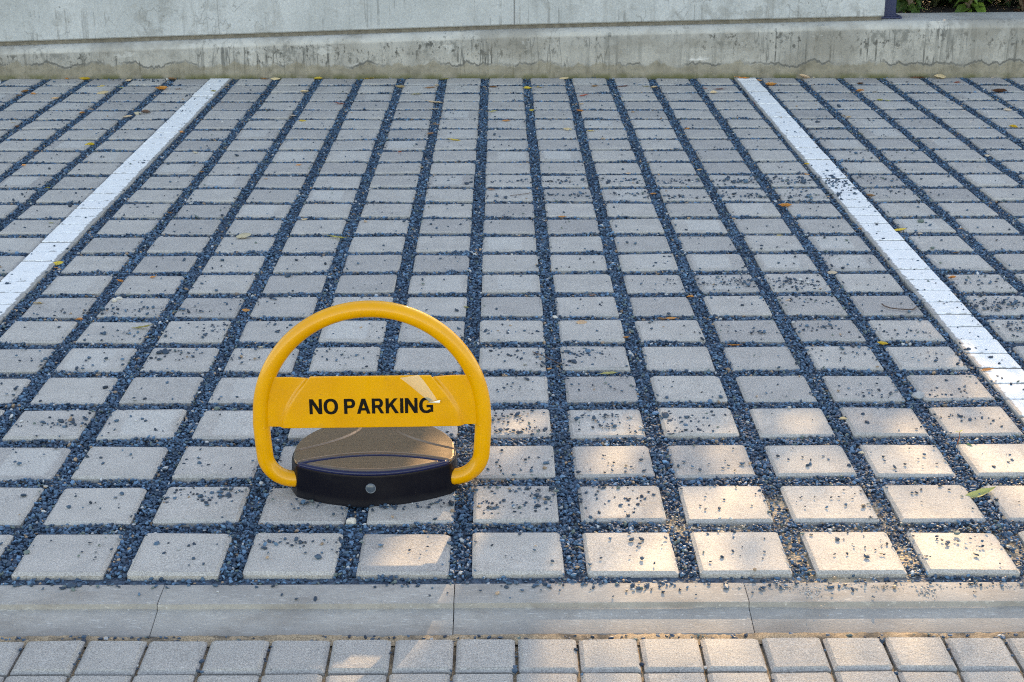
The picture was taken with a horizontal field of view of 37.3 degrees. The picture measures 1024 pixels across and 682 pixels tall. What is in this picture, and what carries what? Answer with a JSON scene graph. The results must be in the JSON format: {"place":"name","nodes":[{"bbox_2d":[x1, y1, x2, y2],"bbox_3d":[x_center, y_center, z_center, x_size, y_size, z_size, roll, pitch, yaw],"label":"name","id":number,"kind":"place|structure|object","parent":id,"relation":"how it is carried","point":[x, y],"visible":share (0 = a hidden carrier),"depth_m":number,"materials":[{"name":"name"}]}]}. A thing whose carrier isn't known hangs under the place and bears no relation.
{"place":"outdoors","nodes":[
{"label":"outdoors","id":0,"kind":"place"},
{"bbox_2d":[0,78,1023,580],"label":"parking bay paving","id":1,"kind":"structure","parent":0,"point":[504,554],"depth_m":3.97,"materials":[{"name":"grey concrete"}]},
{"bbox_2d":[236,233,250,237],"bbox_3d":[-0.819,-0.324,4.645,0.057,0.015,0.026,-15,8,-18],"label":"fallen leaf","id":2,"kind":"object","parent":1,"relation":"on","point":[242,235],"visible":1,"depth_m":4.64,"materials":[{"name":"beige plant"}]},
{"bbox_2d":[253,300,491,506],"bbox_3d":[-0.269,0.086,2.951,0.456,0.389,0.281,-1,20,-2],"label":"parking barrier","id":3,"kind":"object","parent":1,"relation":"on","point":[377,440],"visible":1,"depth_m":2.88,"materials":[{"name":"yellow metal"}]},
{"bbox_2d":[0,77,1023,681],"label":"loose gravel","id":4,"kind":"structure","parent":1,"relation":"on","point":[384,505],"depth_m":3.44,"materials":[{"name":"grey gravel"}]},
{"bbox_2d":[575,320,586,323],"bbox_3d":[0.176,-0.049,3.891,0.033,0.010,0.015,-3,20,-10],"label":"fallen leaf","id":5,"kind":"object","parent":1,"relation":"on","point":[581,322],"visible":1,"depth_m":3.89,"materials":[{"name":"beige plant"}]},
{"bbox_2d":[205,440,1022,647],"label":"grit","id":6,"kind":"object","parent":1,"relation":"on","point":[810,590],"visible":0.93,"depth_m":2.66,"materials":[{"name":"gravel"}]},
{"bbox_2d":[778,203,791,206],"bbox_3d":[0.905,-0.449,5.013,0.054,0.011,0.018,1,14,-7],"label":"fallen leaf","id":7,"kind":"object","parent":1,"relation":"on","point":[785,204],"visible":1,"depth_m":5.01,"materials":[{"name":"orange plant"}]},
{"bbox_2d":[734,78,1023,425],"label":"painted parking line","id":8,"kind":"object","parent":1,"relation":"on","point":[896,249],"visible":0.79,"depth_m":4.36,"materials":[{"name":"white paint"}]},
{"bbox_2d":[881,303,916,309],"bbox_3d":[1.020,-0.090,4.002,0.093,0.004,0.033,6,20,16],"label":"twig","id":9,"kind":"object","parent":1,"relation":"on","point":[898,308],"visible":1,"depth_m":3.99,"materials":[{"name":"brown wood"}]},
{"bbox_2d":[934,74,945,77],"bbox_3d":[2.064,-1.277,7.307,0.086,0.021,0.039,-3,14,-28],"label":"fallen leaf","id":10,"kind":"object","parent":1,"relation":"on","point":[939,75],"visible":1,"depth_m":7.29,"materials":[{"name":"beige plant"}]},
{"bbox_2d":[955,430,972,446],"bbox_3d":[0.940,0.206,3.156,0.038,0.039,0.014,15,25,37],"label":"seedling","id":11,"kind":"object","parent":1,"relation":"on","point":[959,438],"visible":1,"depth_m":3.16,"materials":[{"name":"brown"}]},
{"bbox_2d":[965,486,995,497],"bbox_3d":[0.897,0.297,2.933,0.089,0.008,0.018,-17,36,-16],"label":"fallen leaf","id":12,"kind":"object","parent":1,"relation":"on","point":[974,494],"visible":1,"depth_m":2.94,"materials":[{"name":"plant"}]},
{"bbox_2d":[0,77,1023,584],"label":"gravel","id":13,"kind":"structure","parent":0,"point":[702,317],"depth_m":3.91,"materials":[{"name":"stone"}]},
{"bbox_2d":[53,261,62,264],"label":"fallen leaf","id":14,"kind":"object","parent":13,"relation":"on","point":[58,262],"visible":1,"depth_m":4.39,"materials":[{"name":"yellow plant"}]},
{"bbox_2d":[155,86,166,89],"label":"fallen leaf","id":15,"kind":"object","parent":13,"relation":"on","point":[162,87],"visible":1,"depth_m":7.02,"materials":[{"name":"orange plant"}]},
{"bbox_2d":[346,517,355,525],"bbox_3d":[-0.301,0.337,2.833,0.020,0.014,0.020,-1,20,-3],"label":"pebble","id":16,"kind":"object","parent":13,"relation":"on","point":[350,520],"visible":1,"depth_m":2.83,"materials":[{"name":"stone"}]},
{"bbox_2d":[599,371,616,373],"bbox_3d":[0.225,0.076,3.555,0.050,0.004,0.009,-5,40,-5],"label":"fallen leaf","id":17,"kind":"object","parent":13,"relation":"on","point":[611,372],"visible":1,"depth_m":3.56,"materials":[{"name":"plant"}]},
{"bbox_2d":[765,82,776,85],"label":"fallen leaf","id":18,"kind":"object","parent":13,"relation":"on","point":[770,83],"visible":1,"depth_m":7.12,"materials":[{"name":"orange plant"}]},
{"bbox_2d":[911,391,923,399],"bbox_3d":[0.915,0.122,3.422,0.032,0.020,0.029,-8,21,-20],"label":"pebble","id":19,"kind":"object","parent":13,"relation":"on","point":[919,395],"visible":1,"depth_m":3.41,"materials":[{"name":"grey stone"}]},
{"bbox_2d":[992,89,1006,91],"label":"fallen leaf","id":20,"kind":"object","parent":13,"relation":"on","point":[999,90],"visible":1,"depth_m":6.96,"materials":[{"name":"brown plant"}]},
{"bbox_2d":[0,637,1023,681],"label":"driveway paving","id":21,"kind":"structure","parent":0,"point":[921,659],"depth_m":2.42,"materials":[{"name":"grey concrete"}]},
{"bbox_2d":[4,624,1023,681],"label":"joint sand","id":22,"kind":"structure","parent":0,"point":[516,663],"depth_m":2.43,"materials":[{"name":"grey sand"}]},
{"bbox_2d":[0,631,1023,647],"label":"sand strip","id":23,"kind":"object","parent":22,"relation":"on","point":[759,637],"visible":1,"depth_m":2.50,"materials":[{"name":"grey sand"}]},
{"label":"ground","id":24,"kind":"structure","parent":0,"visible":0},
{"bbox_2d":[0,78,231,323],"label":"painted parking line","id":25,"kind":"object","parent":24,"relation":"on","point":[29,270],"visible":0.73,"depth_m":5.00,"materials":[{"name":"white paint"}]},
{"bbox_2d":[0,582,1023,637],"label":"kerb","id":26,"kind":"structure","parent":24,"relation":"on","point":[370,610],"depth_m":2.56,"materials":[{"name":"concrete"}]},
{"bbox_2d":[0,12,1023,80],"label":"concrete plinth","id":27,"kind":"structure","parent":24,"relation":"on","point":[967,45],"depth_m":7.29,"materials":[{"name":"grey concrete"}]},
{"bbox_2d":[0,0,884,45],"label":"concrete wall","id":28,"kind":"structure","parent":27,"relation":"on","point":[29,22],"depth_m":7.26,"materials":[{"name":"grey concrete"}]},
{"bbox_2d":[881,0,901,18],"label":"metal post","id":29,"kind":"object","parent":27,"relation":"on","point":[890,10],"visible":0.77,"depth_m":7.32,"materials":[{"name":"blue metal"}]},
{"bbox_2d":[896,0,1018,12],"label":"planting bed","id":30,"kind":"object","parent":24,"relation":"on","point":[991,7],"depth_m":7.97,"materials":[{"name":"soil"}]},
{"bbox_2d":[896,0,926,12],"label":"leafy shrub","id":31,"kind":"object","parent":30,"relation":"on","point":[902,6],"visible":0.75,"depth_m":7.58,"materials":[{"name":"green plant"}]},
{"bbox_2d":[899,0,1020,8],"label":"hedge","id":32,"kind":"object","parent":30,"relation":"on","point":[934,3],"visible":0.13,"depth_m":7.98,"materials":[{"name":"green plant"}]},
{"bbox_2d":[948,0,990,12],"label":"leafy shrub","id":33,"kind":"object","parent":30,"relation":"on","point":[970,6],"visible":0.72,"depth_m":7.57,"materials":[{"name":"green plant"}]},
{"bbox_2d":[1005,0,1023,11],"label":"bronze shrub","id":34,"kind":"object","parent":30,"relation":"on","point":[1021,4],"visible":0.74,"depth_m":7.57,"materials":[{"name":"green plant"}]}
]}

